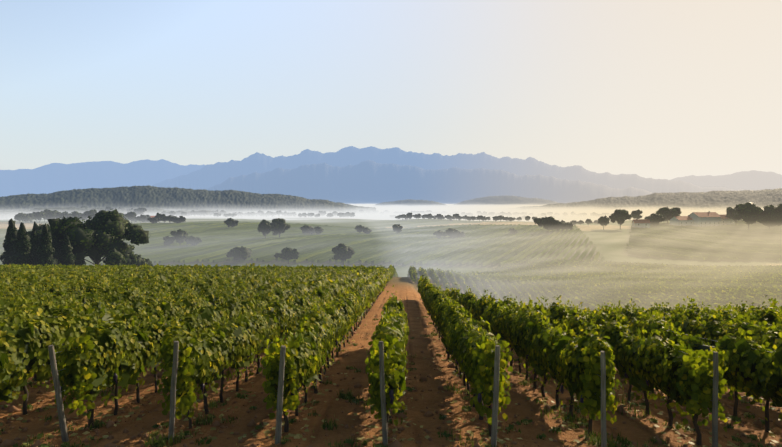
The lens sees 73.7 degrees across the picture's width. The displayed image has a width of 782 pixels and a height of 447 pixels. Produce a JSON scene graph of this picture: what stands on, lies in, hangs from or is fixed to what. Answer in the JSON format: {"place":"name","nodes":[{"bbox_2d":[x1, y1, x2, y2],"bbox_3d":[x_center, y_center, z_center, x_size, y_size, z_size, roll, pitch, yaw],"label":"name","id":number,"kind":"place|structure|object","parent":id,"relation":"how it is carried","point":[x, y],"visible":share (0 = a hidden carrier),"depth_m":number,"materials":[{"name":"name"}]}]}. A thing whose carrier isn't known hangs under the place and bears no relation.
{"place":"outdoors","nodes":[
{"label":"outdoors","id":0,"kind":"place"},
{"bbox_2d":[0,159,204,196],"bbox_3d":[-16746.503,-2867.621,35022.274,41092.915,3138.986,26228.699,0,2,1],"label":"mountain range","id":1,"kind":"structure","parent":0,"point":[51,178],"depth_m":32805.18,"materials":[{"name":"blue stone"}]},
{"bbox_2d":[0,207,271,218],"bbox_3d":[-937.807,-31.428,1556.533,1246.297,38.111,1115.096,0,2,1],"label":"fog","id":2,"kind":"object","parent":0,"point":[4,214],"depth_m":1404.44,"materials":[{"name":"white"}]},
{"bbox_2d":[0,185,375,215],"bbox_3d":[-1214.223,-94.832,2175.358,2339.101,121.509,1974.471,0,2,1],"label":"forest hill","id":3,"kind":"structure","parent":0,"point":[152,197],"depth_m":1893.98,"materials":[{"name":"green plant"}]},
{"bbox_2d":[0,268,781,431],"bbox_3d":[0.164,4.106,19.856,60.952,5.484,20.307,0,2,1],"label":"vine leaves","id":4,"kind":"object","parent":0,"point":[699,394],"visible":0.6,"depth_m":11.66,"materials":[{"name":"green plant"}]},
{"bbox_2d":[0,205,781,446],"bbox_3d":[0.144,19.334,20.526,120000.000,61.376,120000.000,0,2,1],"label":"ground","id":5,"kind":"structure","parent":0,"point":[610,241],"depth_m":12.59,"materials":[{"name":"brown soil"}]},
{"bbox_2d":[0,218,16,264],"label":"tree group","id":6,"kind":"object","parent":5,"relation":"on","point":[10,239],"visible":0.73,"depth_m":128.47,"materials":[{"name":"green plant"}]},
{"bbox_2d":[14,213,23,222],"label":"tree","id":7,"kind":"object","parent":5,"relation":"on","point":[18,217],"visible":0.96,"depth_m":608.04,"materials":[{"name":"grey plant"}]},
{"bbox_2d":[10,222,34,265],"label":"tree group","id":8,"kind":"object","parent":5,"relation":"on","point":[23,254],"visible":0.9,"depth_m":121.79,"materials":[{"name":"green plant"}]},
{"bbox_2d":[21,215,33,221],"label":"tree","id":9,"kind":"object","parent":5,"relation":"on","point":[26,218],"visible":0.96,"depth_m":611.91,"materials":[{"name":"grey plant"}]},
{"bbox_2d":[29,228,38,264],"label":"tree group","id":10,"kind":"object","parent":5,"relation":"on","point":[34,240],"visible":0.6,"depth_m":128.22,"materials":[{"name":"green plant"}]},
{"bbox_2d":[34,212,44,222],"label":"tree","id":11,"kind":"object","parent":5,"relation":"on","point":[40,215],"visible":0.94,"depth_m":628.28,"materials":[{"name":"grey plant"}]},
{"bbox_2d":[27,221,59,242],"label":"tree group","id":12,"kind":"object","parent":5,"relation":"on","point":[38,229],"visible":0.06,"depth_m":152.63,"materials":[{"name":"green plant"}]},
{"bbox_2d":[34,223,57,265],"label":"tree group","id":13,"kind":"object","parent":5,"relation":"on","point":[45,252],"visible":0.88,"depth_m":122.75,"materials":[{"name":"green plant"}]},
{"bbox_2d":[41,211,50,221],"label":"tree","id":14,"kind":"object","parent":5,"relation":"on","point":[45,214],"visible":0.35,"depth_m":639.08,"materials":[{"name":"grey plant"}]},
{"bbox_2d":[46,211,55,218],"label":"tree","id":15,"kind":"object","parent":5,"relation":"on","point":[52,215],"visible":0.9,"depth_m":641.54,"materials":[{"name":"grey plant"}]},
{"bbox_2d":[51,235,61,263],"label":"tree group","id":16,"kind":"object","parent":5,"relation":"on","point":[56,244],"visible":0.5,"depth_m":132.42,"materials":[{"name":"green plant"}]},
{"bbox_2d":[53,210,60,218],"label":"tree","id":17,"kind":"object","parent":5,"relation":"on","point":[57,213],"visible":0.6,"depth_m":657.47,"materials":[{"name":"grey plant"}]},
{"bbox_2d":[58,234,76,265],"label":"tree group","id":18,"kind":"object","parent":5,"relation":"on","point":[67,257],"visible":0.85,"depth_m":126.91,"materials":[{"name":"green plant"}]},
{"bbox_2d":[70,211,79,216],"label":"tree","id":19,"kind":"object","parent":5,"relation":"on","point":[75,213],"visible":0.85,"depth_m":673.35,"materials":[{"name":"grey plant"}]},
{"bbox_2d":[75,260,85,264],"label":"tree group","id":20,"kind":"object","parent":5,"relation":"on","point":[80,262],"visible":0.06,"depth_m":136.61,"materials":[{"name":"green plant"}]},
{"bbox_2d":[77,214,86,219],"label":"tree","id":21,"kind":"object","parent":5,"relation":"on","point":[83,216],"visible":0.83,"depth_m":685.79,"materials":[{"name":"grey plant"}]},
{"bbox_2d":[84,209,96,217],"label":"tree","id":22,"kind":"object","parent":5,"relation":"on","point":[91,212],"visible":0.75,"depth_m":685.18,"materials":[{"name":"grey plant"}]},
{"bbox_2d":[46,209,150,264],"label":"tree group","id":23,"kind":"object","parent":5,"relation":"on","point":[99,236],"visible":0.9,"depth_m":136.74,"materials":[{"name":"green plant"}]},
{"bbox_2d":[103,248,127,265],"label":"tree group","id":24,"kind":"object","parent":5,"relation":"on","point":[114,257],"visible":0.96,"depth_m":131.34,"materials":[{"name":"green plant"}]},
{"bbox_2d":[122,244,137,264],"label":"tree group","id":25,"kind":"object","parent":5,"relation":"on","point":[130,256],"visible":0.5,"depth_m":150.93,"materials":[{"name":"green plant"}]},
{"bbox_2d":[125,211,136,222],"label":"tree","id":26,"kind":"object","parent":5,"relation":"on","point":[129,215],"visible":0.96,"depth_m":636.07,"materials":[{"name":"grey plant"}]},
{"bbox_2d":[134,214,144,221],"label":"tree","id":27,"kind":"object","parent":5,"relation":"on","point":[138,218],"visible":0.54,"depth_m":604.72,"materials":[{"name":"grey plant"}]},
{"bbox_2d":[134,207,146,214],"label":"tree","id":28,"kind":"object","parent":5,"relation":"on","point":[141,210],"visible":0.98,"depth_m":1301.10,"materials":[{"name":"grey plant"}]},
{"bbox_2d":[135,254,146,265],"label":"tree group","id":29,"kind":"object","parent":5,"relation":"on","point":[140,260],"visible":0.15,"depth_m":157.62,"materials":[{"name":"green plant"}]},
{"bbox_2d":[140,215,150,221],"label":"tree","id":30,"kind":"object","parent":5,"relation":"on","point":[144,217],"visible":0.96,"depth_m":598.69,"materials":[{"name":"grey plant"}]},
{"bbox_2d":[145,259,153,265],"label":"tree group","id":31,"kind":"object","parent":5,"relation":"on","point":[148,262],"visible":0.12,"depth_m":163.19,"materials":[{"name":"green plant"}]},
{"bbox_2d":[147,217,159,222],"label":"tree","id":32,"kind":"object","parent":5,"relation":"on","point":[153,219],"visible":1,"depth_m":480.27,"materials":[{"name":"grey plant"}]},
{"bbox_2d":[154,213,164,222],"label":"tree","id":33,"kind":"object","parent":5,"relation":"on","point":[159,215],"visible":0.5,"depth_m":487.55,"materials":[{"name":"plant"}]},
{"bbox_2d":[160,215,166,222],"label":"tree","id":34,"kind":"object","parent":5,"relation":"on","point":[164,218],"visible":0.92,"depth_m":478.18,"materials":[{"name":"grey plant"}]},
{"bbox_2d":[163,236,174,245],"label":"tree","id":35,"kind":"object","parent":5,"relation":"on","point":[168,240],"visible":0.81,"depth_m":297.06,"materials":[{"name":"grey plant"}]},
{"bbox_2d":[169,216,177,222],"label":"tree","id":36,"kind":"object","parent":5,"relation":"on","point":[172,218],"visible":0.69,"depth_m":472.32,"materials":[{"name":"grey plant"}]},
{"bbox_2d":[170,229,187,244],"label":"tree","id":37,"kind":"object","parent":5,"relation":"on","point":[180,236],"visible":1,"depth_m":297.81,"materials":[{"name":"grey plant"}]},
{"bbox_2d":[178,216,185,221],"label":"tree","id":38,"kind":"object","parent":5,"relation":"on","point":[182,218],"visible":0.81,"depth_m":471.99,"materials":[{"name":"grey plant"}]},
{"bbox_2d":[186,236,201,245],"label":"tree","id":39,"kind":"object","parent":5,"relation":"on","point":[192,240],"visible":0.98,"depth_m":294.35,"materials":[{"name":"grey plant"}]},
{"bbox_2d":[190,210,197,215],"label":"tree","id":40,"kind":"object","parent":5,"relation":"on","point":[193,212],"visible":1,"depth_m":1272.44,"materials":[{"name":"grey plant"}]},
{"bbox_2d":[201,210,208,216],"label":"tree","id":41,"kind":"object","parent":5,"relation":"on","point":[205,212],"visible":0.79,"depth_m":1280.92,"materials":[{"name":"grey plant"}]},
{"bbox_2d":[224,218,238,226],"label":"tree","id":42,"kind":"object","parent":5,"relation":"on","point":[229,222],"visible":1,"depth_m":400.89,"materials":[{"name":"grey plant"}]},
{"bbox_2d":[226,246,252,259],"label":"tree","id":43,"kind":"object","parent":5,"relation":"on","point":[241,252],"visible":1,"depth_m":237.96,"materials":[{"name":"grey plant"}]},
{"bbox_2d":[246,212,254,216],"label":"tree","id":44,"kind":"object","parent":5,"relation":"on","point":[248,214],"visible":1,"depth_m":1374.95,"materials":[{"name":"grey plant"}]},
{"bbox_2d":[257,219,274,237],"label":"tree","id":45,"kind":"object","parent":5,"relation":"on","point":[264,227],"visible":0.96,"depth_m":322.97,"materials":[{"name":"green plant"}]},
{"bbox_2d":[269,218,289,236],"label":"tree","id":46,"kind":"object","parent":5,"relation":"on","point":[280,225],"visible":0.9,"depth_m":329.79,"materials":[{"name":"green plant"}]},
{"bbox_2d":[274,247,299,263],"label":"tree","id":47,"kind":"object","parent":5,"relation":"on","point":[288,254],"visible":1,"depth_m":235.28,"materials":[{"name":"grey plant"}]},
{"bbox_2d":[300,225,313,233],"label":"tree","id":48,"kind":"object","parent":5,"relation":"on","point":[305,229],"visible":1,"depth_m":365.39,"materials":[{"name":"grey plant"}]},
{"bbox_2d":[314,226,323,233],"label":"tree","id":49,"kind":"object","parent":5,"relation":"on","point":[319,230],"visible":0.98,"depth_m":364.94,"materials":[{"name":"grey plant"}]},
{"bbox_2d":[318,211,326,215],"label":"tree","id":50,"kind":"object","parent":5,"relation":"on","point":[321,213],"visible":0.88,"depth_m":1431.30,"materials":[{"name":"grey plant"}]},
{"bbox_2d":[331,243,354,264],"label":"tree","id":51,"kind":"object","parent":5,"relation":"on","point":[341,251],"visible":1,"depth_m":235.84,"materials":[{"name":"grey plant"}]},
{"bbox_2d":[343,212,351,216],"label":"tree","id":52,"kind":"object","parent":5,"relation":"on","point":[347,214],"visible":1,"depth_m":1184.91,"materials":[{"name":"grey plant"}]},
{"bbox_2d":[354,225,364,232],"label":"tree","id":53,"kind":"object","parent":5,"relation":"on","point":[359,228],"visible":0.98,"depth_m":381.88,"materials":[{"name":"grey plant"}]},
{"bbox_2d":[29,316,691,404],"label":"grape bunches","id":54,"kind":"object","parent":5,"relation":"on","point":[391,394],"visible":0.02,"depth_m":10.91,"materials":[{"name":"purple"}]},
{"bbox_2d":[362,227,371,233],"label":"tree","id":55,"kind":"object","parent":5,"relation":"on","point":[367,230],"visible":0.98,"depth_m":369.62,"materials":[{"name":"green plant"}]},
{"bbox_2d":[0,220,781,266],"bbox_3d":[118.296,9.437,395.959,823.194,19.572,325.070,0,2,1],"label":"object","id":56,"kind":"object","parent":5,"relation":"on","point":[483,245],"visible":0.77,"depth_m":309.77,"materials":[{"name":"green plant"}]},
{"bbox_2d":[0,258,781,312],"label":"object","id":57,"kind":"object","parent":5,"relation":"on","point":[752,280],"visible":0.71,"depth_m":124.11,"materials":[{"name":"green plant"}]},
{"bbox_2d":[0,315,781,446],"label":"grass clods","id":58,"kind":"object","parent":5,"relation":"on","point":[159,439],"depth_m":10.89,"materials":[{"name":"soil"}]},
{"bbox_2d":[9,258,781,380],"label":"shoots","id":59,"kind":"object","parent":5,"relation":"on","point":[698,347],"visible":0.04,"depth_m":104.28,"materials":[{"name":"green plant"}]},
{"bbox_2d":[22,282,769,444],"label":"grapevine trunks","id":60,"kind":"object","parent":5,"relation":"on","point":[670,423],"visible":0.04,"depth_m":12.07,"materials":[{"name":"brown plant"}]},
{"bbox_2d":[392,224,402,232],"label":"tree","id":61,"kind":"object","parent":5,"relation":"on","point":[397,228],"visible":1,"depth_m":370.23,"materials":[{"name":"green plant"}]},
{"bbox_2d":[48,320,777,446],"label":"vineyard posts","id":62,"kind":"object","parent":5,"relation":"on","point":[60,407],"visible":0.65,"depth_m":9.58,"materials":[{"name":"grey wood"}]},
{"bbox_2d":[425,214,432,218],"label":"tree","id":63,"kind":"object","parent":5,"relation":"on","point":[429,216],"visible":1,"depth_m":615.79,"materials":[{"name":"green plant"}]},
{"bbox_2d":[433,230,446,237],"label":"tree","id":64,"kind":"object","parent":5,"relation":"on","point":[439,233],"visible":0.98,"depth_m":338.81,"materials":[{"name":"green plant"}]},
{"bbox_2d":[445,228,458,237],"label":"tree","id":65,"kind":"object","parent":5,"relation":"on","point":[451,233],"visible":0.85,"depth_m":341.97,"materials":[{"name":"green plant"}]},
{"bbox_2d":[456,231,465,236],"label":"tree","id":66,"kind":"object","parent":5,"relation":"on","point":[460,234],"visible":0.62,"depth_m":348.94,"materials":[{"name":"green plant"}]},
{"bbox_2d":[508,228,517,233],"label":"tree","id":67,"kind":"object","parent":5,"relation":"on","point":[512,230],"visible":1,"depth_m":384.56,"materials":[{"name":"green plant"}]},
{"bbox_2d":[533,216,558,232],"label":"tree","id":68,"kind":"object","parent":5,"relation":"on","point":[549,223],"visible":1,"depth_m":389.87,"materials":[{"name":"green plant"}]},
{"bbox_2d":[555,222,566,231],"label":"tree","id":69,"kind":"object","parent":5,"relation":"on","point":[560,225],"visible":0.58,"depth_m":398.42,"materials":[{"name":"green plant"}]},
{"bbox_2d":[561,222,572,229],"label":"tree","id":70,"kind":"object","parent":5,"relation":"on","point":[569,226],"visible":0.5,"depth_m":402.85,"materials":[{"name":"green plant"}]},
{"bbox_2d":[585,219,592,224],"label":"tree","id":71,"kind":"object","parent":5,"relation":"on","point":[588,221],"visible":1,"depth_m":477.95,"materials":[{"name":"green plant"}]},
{"bbox_2d":[598,215,609,229],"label":"tree","id":72,"kind":"object","parent":5,"relation":"on","point":[604,220],"visible":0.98,"depth_m":423.92,"materials":[{"name":"green plant"}]},
{"bbox_2d":[609,209,632,229],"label":"tree","id":73,"kind":"object","parent":5,"relation":"on","point":[619,216],"visible":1,"depth_m":426.07,"materials":[{"name":"green plant"}]},
{"bbox_2d":[631,209,642,218],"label":"tree","id":74,"kind":"object","parent":5,"relation":"on","point":[636,214],"visible":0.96,"depth_m":538.27,"materials":[{"name":"green plant"}]},
{"bbox_2d":[632,219,649,227],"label":"farm cottage","id":75,"kind":"structure","parent":5,"relation":"on","point":[642,223],"depth_m":442.45,"materials":[{"name":"beige"}]},
{"bbox_2d":[646,214,664,225],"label":"tree","id":76,"kind":"object","parent":5,"relation":"on","point":[655,219],"visible":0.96,"depth_m":457.69,"materials":[{"name":"green plant"}]},
{"bbox_2d":[655,206,681,222],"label":"tree","id":77,"kind":"object","parent":5,"relation":"on","point":[667,213],"visible":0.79,"depth_m":500.38,"materials":[{"name":"green plant"}]},
{"bbox_2d":[670,216,692,225],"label":"farmhouse wing","id":78,"kind":"structure","parent":5,"relation":"on","point":[681,220],"depth_m":488.30,"materials":[{"name":"beige paint"}]},
{"bbox_2d":[688,211,720,226],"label":"farmhouse","id":79,"kind":"object","parent":5,"relation":"on","point":[709,218],"visible":0.83,"depth_m":490.38,"materials":[{"name":"beige"}]},
{"bbox_2d":[720,215,734,224],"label":"farm barn","id":80,"kind":"structure","parent":5,"relation":"on","point":[725,220],"depth_m":498.30,"materials":[{"name":"beige"}]},
{"bbox_2d":[725,207,738,225],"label":"tree","id":81,"kind":"object","parent":5,"relation":"on","point":[731,212],"visible":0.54,"depth_m":487.74,"materials":[{"name":"green plant"}]},
{"bbox_2d":[734,202,765,229],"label":"tree","id":82,"kind":"object","parent":5,"relation":"on","point":[749,213],"visible":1,"depth_m":455.70,"materials":[{"name":"green plant"}]},
{"bbox_2d":[757,204,781,230],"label":"tree","id":83,"kind":"object","parent":5,"relation":"on","point":[772,214],"visible":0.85,"depth_m":450.22,"materials":[{"name":"green plant"}]},
{"bbox_2d":[776,203,781,211],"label":"tree","id":84,"kind":"object","parent":5,"relation":"on","point":[779,208],"visible":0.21,"depth_m":450.11,"materials":[{"name":"green plant"}]},
{"bbox_2d":[0,265,781,313],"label":"vine leaves","id":85,"kind":"object","parent":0,"point":[371,277],"visible":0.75,"depth_m":42.31,"materials":[{"name":"green plant"}]},
{"bbox_2d":[0,0,781,179],"label":"sky","id":86,"kind":"structure","parent":0,"point":[655,89],"materials":[{"name":"blue"}]},
{"bbox_2d":[371,199,453,207],"bbox_3d":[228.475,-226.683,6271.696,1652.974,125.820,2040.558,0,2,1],"label":"hill","id":87,"kind":"structure","parent":0,"point":[409,203],"depth_m":5566.80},
{"bbox_2d":[205,160,651,204],"bbox_3d":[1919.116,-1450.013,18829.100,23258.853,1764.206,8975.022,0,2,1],"label":"mountain spurs","id":88,"kind":"structure","parent":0,"point":[369,182],"depth_m":17951.38,"materials":[{"name":"blue stone"}]},
{"bbox_2d":[152,146,742,192],"bbox_3d":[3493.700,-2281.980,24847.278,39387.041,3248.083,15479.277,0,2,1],"label":"mountain range","id":89,"kind":"structure","parent":0,"point":[207,176],"depth_m":25013.71,"materials":[{"name":"blue stone"}]},
{"bbox_2d":[450,196,557,206],"bbox_3d":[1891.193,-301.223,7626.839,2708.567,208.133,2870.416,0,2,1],"label":"hill","id":90,"kind":"structure","parent":0,"point":[503,201],"depth_m":6806.78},
{"bbox_2d":[464,188,781,212],"bbox_3d":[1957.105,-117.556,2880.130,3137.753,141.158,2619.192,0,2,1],"label":"forest hill","id":91,"kind":"structure","parent":0,"point":[710,201],"depth_m":2642.68,"materials":[{"name":"green plant"}]},
{"bbox_2d":[671,170,781,190],"bbox_3d":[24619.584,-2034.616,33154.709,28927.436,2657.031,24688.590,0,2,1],"label":"mountain range","id":92,"kind":"structure","parent":0,"point":[754,180],"depth_m":31731.39,"materials":[{"name":"grey stone"}]}
]}

